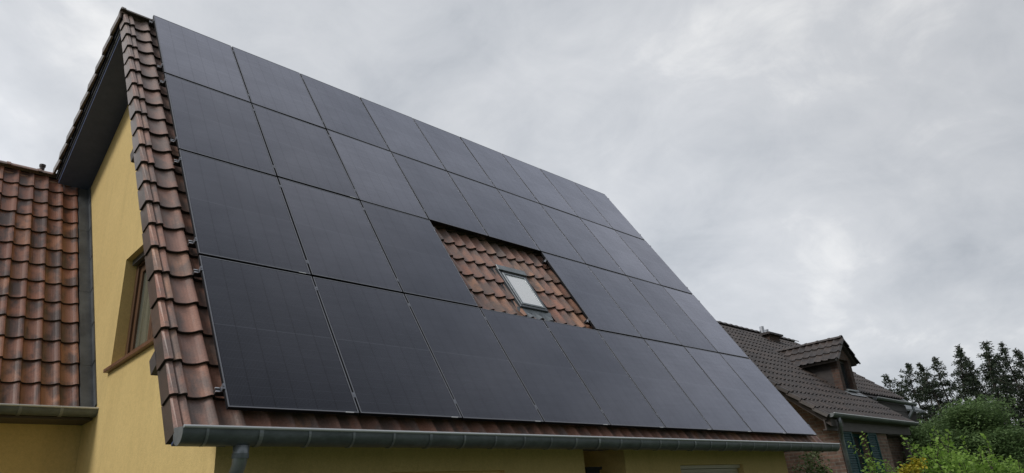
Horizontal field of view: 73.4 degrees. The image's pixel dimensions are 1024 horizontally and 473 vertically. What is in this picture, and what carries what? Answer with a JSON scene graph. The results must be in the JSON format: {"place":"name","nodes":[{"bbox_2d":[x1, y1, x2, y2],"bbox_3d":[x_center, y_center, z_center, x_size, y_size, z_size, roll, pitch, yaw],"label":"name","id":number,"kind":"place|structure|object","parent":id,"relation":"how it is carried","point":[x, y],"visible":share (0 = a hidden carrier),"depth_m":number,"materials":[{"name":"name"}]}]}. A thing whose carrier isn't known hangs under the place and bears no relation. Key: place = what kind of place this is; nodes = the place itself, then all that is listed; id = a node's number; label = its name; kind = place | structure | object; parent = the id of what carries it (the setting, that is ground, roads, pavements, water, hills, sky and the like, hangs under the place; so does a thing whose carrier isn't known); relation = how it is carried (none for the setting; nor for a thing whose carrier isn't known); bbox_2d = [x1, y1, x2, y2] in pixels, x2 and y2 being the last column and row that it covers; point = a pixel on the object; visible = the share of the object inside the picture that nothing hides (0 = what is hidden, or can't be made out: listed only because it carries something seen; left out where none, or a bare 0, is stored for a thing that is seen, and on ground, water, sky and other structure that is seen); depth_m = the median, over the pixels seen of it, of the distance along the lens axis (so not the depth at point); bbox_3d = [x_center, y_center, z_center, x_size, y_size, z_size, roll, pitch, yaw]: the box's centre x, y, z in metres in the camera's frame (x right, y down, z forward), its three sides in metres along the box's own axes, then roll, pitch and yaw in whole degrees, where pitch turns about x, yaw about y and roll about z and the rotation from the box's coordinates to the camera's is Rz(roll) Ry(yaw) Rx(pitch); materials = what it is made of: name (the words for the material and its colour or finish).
{"place":"outdoors","nodes":[
{"label":"outdoors","id":0,"kind":"place"},
{"bbox_2d":[0,0,1023,422],"label":"sky","id":1,"kind":"structure","parent":0,"point":[809,171],"materials":[{"name":"grey"}]},
{"bbox_2d":[717,321,921,472],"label":"brick house","id":2,"kind":"structure","parent":0,"point":[829,395],"depth_m":17.44,"materials":[{"name":"tile"}]},
{"bbox_2d":[852,433,867,472],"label":"window","id":3,"kind":"structure","parent":2,"relation":"in","point":[857,441],"depth_m":15.91,"materials":[{"name":"teal paint"}]},
{"bbox_2d":[903,399,924,427],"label":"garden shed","id":4,"kind":"structure","parent":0,"point":[914,414],"depth_m":40.41,"materials":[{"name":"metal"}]},
{"label":"ground","id":5,"kind":"structure","parent":0,"visible":0},
{"bbox_2d":[0,7,839,472],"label":"yellow house","id":6,"kind":"structure","parent":5,"relation":"on","point":[108,359],"depth_m":8.16,"materials":[{"name":"ceramic"}]},
{"bbox_2d":[103,251,153,372],"bbox_3d":[-4.145,0.708,7.856,0.315,1.405,1.710,16,-30,-41],"label":"window","id":7,"kind":"structure","parent":6,"relation":"in","point":[140,332],"depth_m":8.20,"materials":[{"name":"brown wood"}]},
{"bbox_2d":[173,157,435,229],"bbox_3d":[-2.362,-0.405,8.550,3.534,0.150,0.141,16,-62,-41],"label":"mounting rail","id":8,"kind":"object","parent":6,"relation":"attached to","point":[176,163],"visible":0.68,"depth_m":7.43,"materials":[{"name":"black metal"}]},
{"bbox_2d":[178,149,310,275],"bbox_3d":[-2.884,-0.270,7.342,1.134,1.790,0.038,16,-62,-41],"label":"solar panel","id":9,"kind":"object","parent":8,"relation":"attached to","point":[239,214],"visible":1,"depth_m":7.24,"materials":[{"name":"grey"}]},
{"bbox_2d":[278,177,401,292],"bbox_3d":[-2.054,-0.028,8.102,1.134,1.789,0.037,17,-62,-41],"label":"solar panel","id":10,"kind":"object","parent":8,"relation":"attached to","point":[337,238],"visible":1,"depth_m":8.01,"materials":[{"name":"grey"}]},
{"bbox_2d":[360,201,477,306],"bbox_3d":[-1.222,0.215,8.862,1.134,1.789,0.035,16,-61,-41],"label":"solar panel","id":11,"kind":"object","parent":8,"relation":"attached to","point":[420,261],"visible":1,"depth_m":8.77,"materials":[{"name":"grey"}]},
{"bbox_2d":[187,237,473,296],"bbox_3d":[-1.770,0.463,7.625,3.534,0.150,0.141,16,-62,-41],"label":"mounting rail","id":12,"kind":"object","parent":6,"relation":"attached to","point":[191,244],"visible":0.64,"depth_m":6.50,"materials":[{"name":"black metal"}]},
{"bbox_2d":[148,19,608,198],"bbox_3d":[-1.407,-1.934,13.238,10.451,0.150,0.141,16,-62,-41],"label":"mounting rail","id":13,"kind":"object","parent":6,"relation":"attached to","point":[150,23],"visible":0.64,"depth_m":9.84,"materials":[{"name":"black metal"}]},
{"bbox_2d":[153,15,249,102],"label":"solar panel","id":14,"kind":"object","parent":13,"relation":"attached to","point":[189,55],"visible":1,"depth_m":9.67,"materials":[{"name":"grey"}]},
{"bbox_2d":[232,46,324,128],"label":"solar panel","id":15,"kind":"object","parent":13,"relation":"attached to","point":[275,87],"visible":1,"depth_m":10.43,"materials":[{"name":"grey"}]},
{"bbox_2d":[300,73,389,150],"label":"solar panel","id":16,"kind":"object","parent":13,"relation":"attached to","point":[342,112],"visible":1,"depth_m":11.20,"materials":[{"name":"grey"}]},
{"bbox_2d":[360,97,445,170],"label":"solar panel","id":17,"kind":"object","parent":13,"relation":"attached to","point":[401,134],"visible":1,"depth_m":11.96,"materials":[{"name":"grey"}]},
{"bbox_2d":[413,118,494,187],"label":"solar panel","id":18,"kind":"object","parent":13,"relation":"attached to","point":[453,153],"visible":0.99,"depth_m":12.72,"materials":[{"name":"grey"}]},
{"bbox_2d":[460,137,538,202],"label":"solar panel","id":19,"kind":"object","parent":13,"relation":"attached to","point":[499,171],"visible":0.98,"depth_m":13.49,"materials":[{"name":"grey"}]},
{"bbox_2d":[502,154,577,216],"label":"solar panel","id":20,"kind":"object","parent":13,"relation":"attached to","point":[540,186],"visible":0.99,"depth_m":14.25,"materials":[{"name":"grey"}]},
{"bbox_2d":[540,169,612,228],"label":"solar panel","id":21,"kind":"object","parent":13,"relation":"attached to","point":[581,205],"visible":0.99,"depth_m":15.02,"materials":[{"name":"grey"}]},
{"bbox_2d":[574,182,643,239],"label":"solar panel","id":22,"kind":"object","parent":13,"relation":"attached to","point":[610,213],"visible":0.98,"depth_m":15.77,"materials":[{"name":"grey"}]},
{"bbox_2d":[159,79,619,235],"bbox_3d":[-0.637,-0.805,12.035,10.451,0.150,0.141,16,-62,-41],"label":"mounting rail","id":23,"kind":"object","parent":6,"relation":"attached to","point":[162,83],"visible":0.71,"depth_m":8.64,"materials":[{"name":"black metal"}]},
{"bbox_2d":[164,73,275,176],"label":"solar panel","id":24,"kind":"object","parent":23,"relation":"attached to","point":[214,124],"visible":1,"depth_m":8.45,"materials":[{"name":"grey"}]},
{"bbox_2d":[252,104,358,199],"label":"solar panel","id":25,"kind":"object","parent":23,"relation":"attached to","point":[302,152],"visible":1,"depth_m":9.22,"materials":[{"name":"grey"}]},
{"bbox_2d":[497,189,584,263],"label":"solar panel","id":26,"kind":"object","parent":23,"relation":"attached to","point":[545,233],"visible":0.99,"depth_m":12.28,"materials":[{"name":"grey"}]},
{"bbox_2d":[540,204,624,274],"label":"solar panel","id":27,"kind":"object","parent":23,"relation":"attached to","point":[584,242],"visible":0.98,"depth_m":13.04,"materials":[{"name":"grey"}]},
{"bbox_2d":[615,230,691,293],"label":"solar panel","id":28,"kind":"object","parent":23,"relation":"attached to","point":[656,265],"visible":0.94,"depth_m":14.56,"materials":[{"name":"grey"}]},
{"bbox_2d":[156,63,640,234],"bbox_3d":[-0.815,-1.066,12.313,10.451,0.150,0.141,16,-62,-41],"label":"mounting rail","id":29,"kind":"object","parent":6,"relation":"attached to","point":[158,68],"visible":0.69,"depth_m":8.92,"materials":[{"name":"black metal"}]},
{"bbox_2d":[169,137,687,287],"bbox_3d":[-0.045,0.063,11.109,10.451,0.150,0.141,16,-62,-41],"label":"mounting rail","id":30,"kind":"object","parent":6,"relation":"attached to","point":[172,142],"visible":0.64,"depth_m":7.72,"materials":[{"name":"black metal"}]},
{"bbox_2d":[326,130,427,219],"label":"solar panel","id":31,"kind":"object","parent":30,"relation":"attached to","point":[376,176],"visible":1,"depth_m":9.99,"materials":[{"name":"grey"}]},
{"bbox_2d":[391,152,487,236],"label":"solar panel","id":32,"kind":"object","parent":30,"relation":"attached to","point":[439,196],"visible":1,"depth_m":10.74,"materials":[{"name":"grey"}]},
{"bbox_2d":[447,172,539,251],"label":"solar panel","id":33,"kind":"object","parent":30,"relation":"attached to","point":[498,220],"visible":1,"depth_m":11.51,"materials":[{"name":"grey"}]},
{"bbox_2d":[580,218,660,284],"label":"solar panel","id":34,"kind":"object","parent":30,"relation":"attached to","point":[628,262],"visible":0.94,"depth_m":13.81,"materials":[{"name":"grey"}]},
{"bbox_2d":[411,471,500,472],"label":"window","id":35,"kind":"structure","parent":6,"relation":"in","point":[462,471],"depth_m":7.10,"materials":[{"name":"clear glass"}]},
{"bbox_2d":[192,266,726,361],"bbox_3d":[0.903,1.453,9.628,10.451,0.150,0.141,16,-62,-41],"label":"mounting rail","id":36,"kind":"object","parent":6,"relation":"attached to","point":[196,273],"visible":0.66,"depth_m":6.23,"materials":[{"name":"black metal"}]},
{"bbox_2d":[213,383,809,425],"bbox_3d":[1.495,2.321,8.703,10.451,0.150,0.141,16,-62,-41],"label":"mounting rail","id":37,"kind":"object","parent":6,"relation":"attached to","point":[217,391],"visible":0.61,"depth_m":5.31,"materials":[{"name":"black metal"}]},
{"bbox_2d":[198,255,358,414],"bbox_3d":[-2.114,0.859,6.139,1.134,1.790,0.037,16,-62,-41],"label":"solar panel","id":38,"kind":"object","parent":37,"relation":"attached to","point":[275,346],"visible":1,"depth_m":6.02,"materials":[{"name":"grey"}]},
{"bbox_2d":[312,277,461,419],"bbox_3d":[-1.283,1.102,6.899,1.134,1.790,0.036,16,-62,-41],"label":"solar panel","id":39,"kind":"object","parent":37,"relation":"attached to","point":[390,366],"visible":1,"depth_m":6.79,"materials":[{"name":"grey"}]},
{"bbox_2d":[404,294,543,423],"bbox_3d":[-0.452,1.345,7.659,1.134,1.790,0.038,16,-61,-41],"label":"solar panel","id":40,"kind":"object","parent":37,"relation":"attached to","point":[483,382],"visible":1,"depth_m":7.56,"materials":[{"name":"grey"}]},
{"bbox_2d":[480,308,609,426],"bbox_3d":[0.379,1.587,8.418,1.134,1.790,0.037,16,-62,-41],"label":"solar panel","id":41,"kind":"object","parent":37,"relation":"attached to","point":[558,392],"visible":1,"depth_m":8.33,"materials":[{"name":"grey"}]},
{"bbox_2d":[543,320,665,428],"bbox_3d":[1.210,1.830,9.178,1.134,1.790,0.036,16,-61,-41],"label":"solar panel","id":42,"kind":"object","parent":37,"relation":"attached to","point":[614,391],"visible":1,"depth_m":9.09,"materials":[{"name":"grey"}]},
{"bbox_2d":[597,330,711,430],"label":"solar panel","id":43,"kind":"object","parent":37,"relation":"attached to","point":[665,396],"visible":1,"depth_m":9.86,"materials":[{"name":"grey"}]},
{"bbox_2d":[644,339,751,432],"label":"solar panel","id":44,"kind":"object","parent":37,"relation":"attached to","point":[711,404],"visible":1,"depth_m":10.62,"materials":[{"name":"grey"}]},
{"bbox_2d":[684,347,786,434],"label":"solar panel","id":45,"kind":"object","parent":37,"relation":"attached to","point":[754,414],"visible":1,"depth_m":11.38,"materials":[{"name":"grey"}]},
{"bbox_2d":[719,353,816,435],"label":"solar panel","id":46,"kind":"object","parent":37,"relation":"attached to","point":[781,410],"visible":0.99,"depth_m":12.15,"materials":[{"name":"grey"}]},
{"bbox_2d":[491,264,554,321],"bbox_3d":[0.150,0.836,9.935,0.680,0.943,0.630,16,-30,-41],"label":"roof window","id":47,"kind":"structure","parent":6,"relation":"in","point":[515,280],"depth_m":9.87,"materials":[{"name":"grey"}]},
{"bbox_2d":[542,258,699,301],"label":"mounting rail","id":48,"kind":"object","parent":6,"relation":"attached to","point":[544,262],"visible":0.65,"depth_m":11.23,"materials":[{"name":"black"}]},
{"bbox_2d":[541,252,641,337],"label":"solar panel","id":49,"kind":"object","parent":48,"relation":"attached to","point":[594,301],"visible":1,"depth_m":11.05,"materials":[{"name":"grey"}]},
{"bbox_2d":[587,265,681,345],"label":"solar panel","id":50,"kind":"object","parent":48,"relation":"attached to","point":[640,313],"visible":0.99,"depth_m":11.83,"materials":[{"name":"grey"}]},
{"bbox_2d":[663,286,748,358],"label":"solar panel","id":51,"kind":"object","parent":48,"relation":"attached to","point":[709,327],"visible":0.97,"depth_m":13.36,"materials":[{"name":"grey"}]},
{"bbox_2d":[584,318,711,344],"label":"mounting rail","id":52,"kind":"object","parent":6,"relation":"attached to","point":[586,322],"visible":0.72,"depth_m":10.31,"materials":[{"name":"black metal"}]},
{"bbox_2d":[627,276,716,352],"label":"solar panel","id":53,"kind":"object","parent":52,"relation":"attached to","point":[676,320],"visible":1,"depth_m":12.60,"materials":[{"name":"grey"}]},
{"bbox_2d":[680,464,739,472],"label":"window","id":54,"kind":"structure","parent":6,"relation":"in","point":[684,468],"depth_m":10.23,"materials":[{"name":"grey glass"}]},
{"bbox_2d":[790,451,832,472],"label":"hedge shrub","id":55,"kind":"object","parent":5,"relation":"on","point":[816,468],"visible":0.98,"depth_m":14.02,"materials":[{"name":"green plant"}]},
{"bbox_2d":[826,431,898,472],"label":"leafy shrub","id":56,"kind":"object","parent":5,"relation":"on","point":[871,462],"visible":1,"depth_m":8.52,"materials":[{"name":"green plant"}]},
{"bbox_2d":[881,374,908,401],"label":"conifer","id":57,"kind":"object","parent":5,"relation":"on","point":[886,380],"visible":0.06,"depth_m":49.98,"materials":[{"name":"green plant"}]},
{"bbox_2d":[894,381,927,425],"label":"conifer","id":58,"kind":"object","parent":5,"relation":"on","point":[901,384],"visible":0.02,"depth_m":54.53,"materials":[{"name":"green plant"}]},
{"bbox_2d":[897,456,927,472],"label":"flowering shrub","id":59,"kind":"object","parent":5,"relation":"on","point":[915,467],"visible":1,"depth_m":7.42,"materials":[{"name":"yellow plant"}]},
{"bbox_2d":[897,363,955,431],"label":"conifer","id":60,"kind":"object","parent":5,"relation":"on","point":[919,397],"visible":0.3,"depth_m":47.51,"materials":[{"name":"green plant"}]},
{"bbox_2d":[916,368,939,419],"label":"conifer","id":61,"kind":"object","parent":5,"relation":"on","point":[923,390],"visible":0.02,"depth_m":59.26,"materials":[{"name":"green plant"}]},
{"bbox_2d":[908,418,956,444],"bbox_3d":[16.268,9.513,27.215,7.324,4.481,6.945,16,-30,-41],"label":"broad shrub","id":62,"kind":"object","parent":5,"relation":"on","point":[924,426],"visible":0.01,"depth_m":27.07,"materials":[{"name":"green plant"}]},
{"bbox_2d":[914,362,960,428],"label":"conifer","id":63,"kind":"object","parent":5,"relation":"on","point":[931,384],"visible":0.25,"depth_m":50.62,"materials":[{"name":"green plant"}]},
{"bbox_2d":[928,356,962,417],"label":"conifer","id":64,"kind":"object","parent":5,"relation":"on","point":[941,374],"visible":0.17,"depth_m":51.81,"materials":[{"name":"green plant"}]},
{"bbox_2d":[897,425,1023,472],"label":"leafy shrub","id":65,"kind":"object","parent":5,"relation":"on","point":[945,462],"visible":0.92,"depth_m":9.49,"materials":[{"name":"green plant"}]},
{"bbox_2d":[901,392,1023,472],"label":"round tree","id":66,"kind":"object","parent":5,"relation":"on","point":[973,421],"visible":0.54,"depth_m":19.54,"materials":[{"name":"green plant"}]},
{"bbox_2d":[959,356,988,399],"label":"conifer","id":67,"kind":"object","parent":5,"relation":"on","point":[979,375],"visible":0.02,"depth_m":57.10,"materials":[{"name":"green plant"}]},
{"bbox_2d":[948,347,1003,423],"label":"conifer","id":68,"kind":"object","parent":5,"relation":"on","point":[964,381],"visible":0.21,"depth_m":47.01,"materials":[{"name":"green plant"}]},
{"bbox_2d":[950,344,1014,424],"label":"conifer","id":69,"kind":"object","parent":5,"relation":"on","point":[978,393],"visible":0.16,"depth_m":50.76,"materials":[{"name":"green plant"}]},
{"bbox_2d":[968,416,1023,454],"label":"broad shrub","id":70,"kind":"object","parent":5,"relation":"on","point":[1022,419],"visible":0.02,"depth_m":23.40,"materials":[{"name":"green plant"}]},
{"bbox_2d":[974,350,1021,424],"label":"conifer","id":71,"kind":"object","parent":5,"relation":"on","point":[985,361],"visible":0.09,"depth_m":50.28,"materials":[{"name":"green plant"}]},
{"bbox_2d":[975,341,1023,427],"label":"conifer","id":72,"kind":"object","parent":5,"relation":"on","point":[989,372],"visible":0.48,"depth_m":44.29,"materials":[{"name":"green plant"}]},
{"bbox_2d":[989,353,1023,425],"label":"conifer","id":73,"kind":"object","parent":5,"relation":"on","point":[997,355],"visible":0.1,"depth_m":53.37,"materials":[{"name":"green plant"}]},
{"bbox_2d":[996,342,1023,427],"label":"conifer","id":74,"kind":"object","parent":5,"relation":"on","point":[1016,374],"visible":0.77,"depth_m":45.51,"materials":[{"name":"green plant"}]},
{"bbox_2d":[1012,348,1023,413],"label":"conifer","id":75,"kind":"object","parent":5,"relation":"on","point":[1020,359],"visible":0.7,"depth_m":48.06,"materials":[{"name":"green plant"}]}
]}

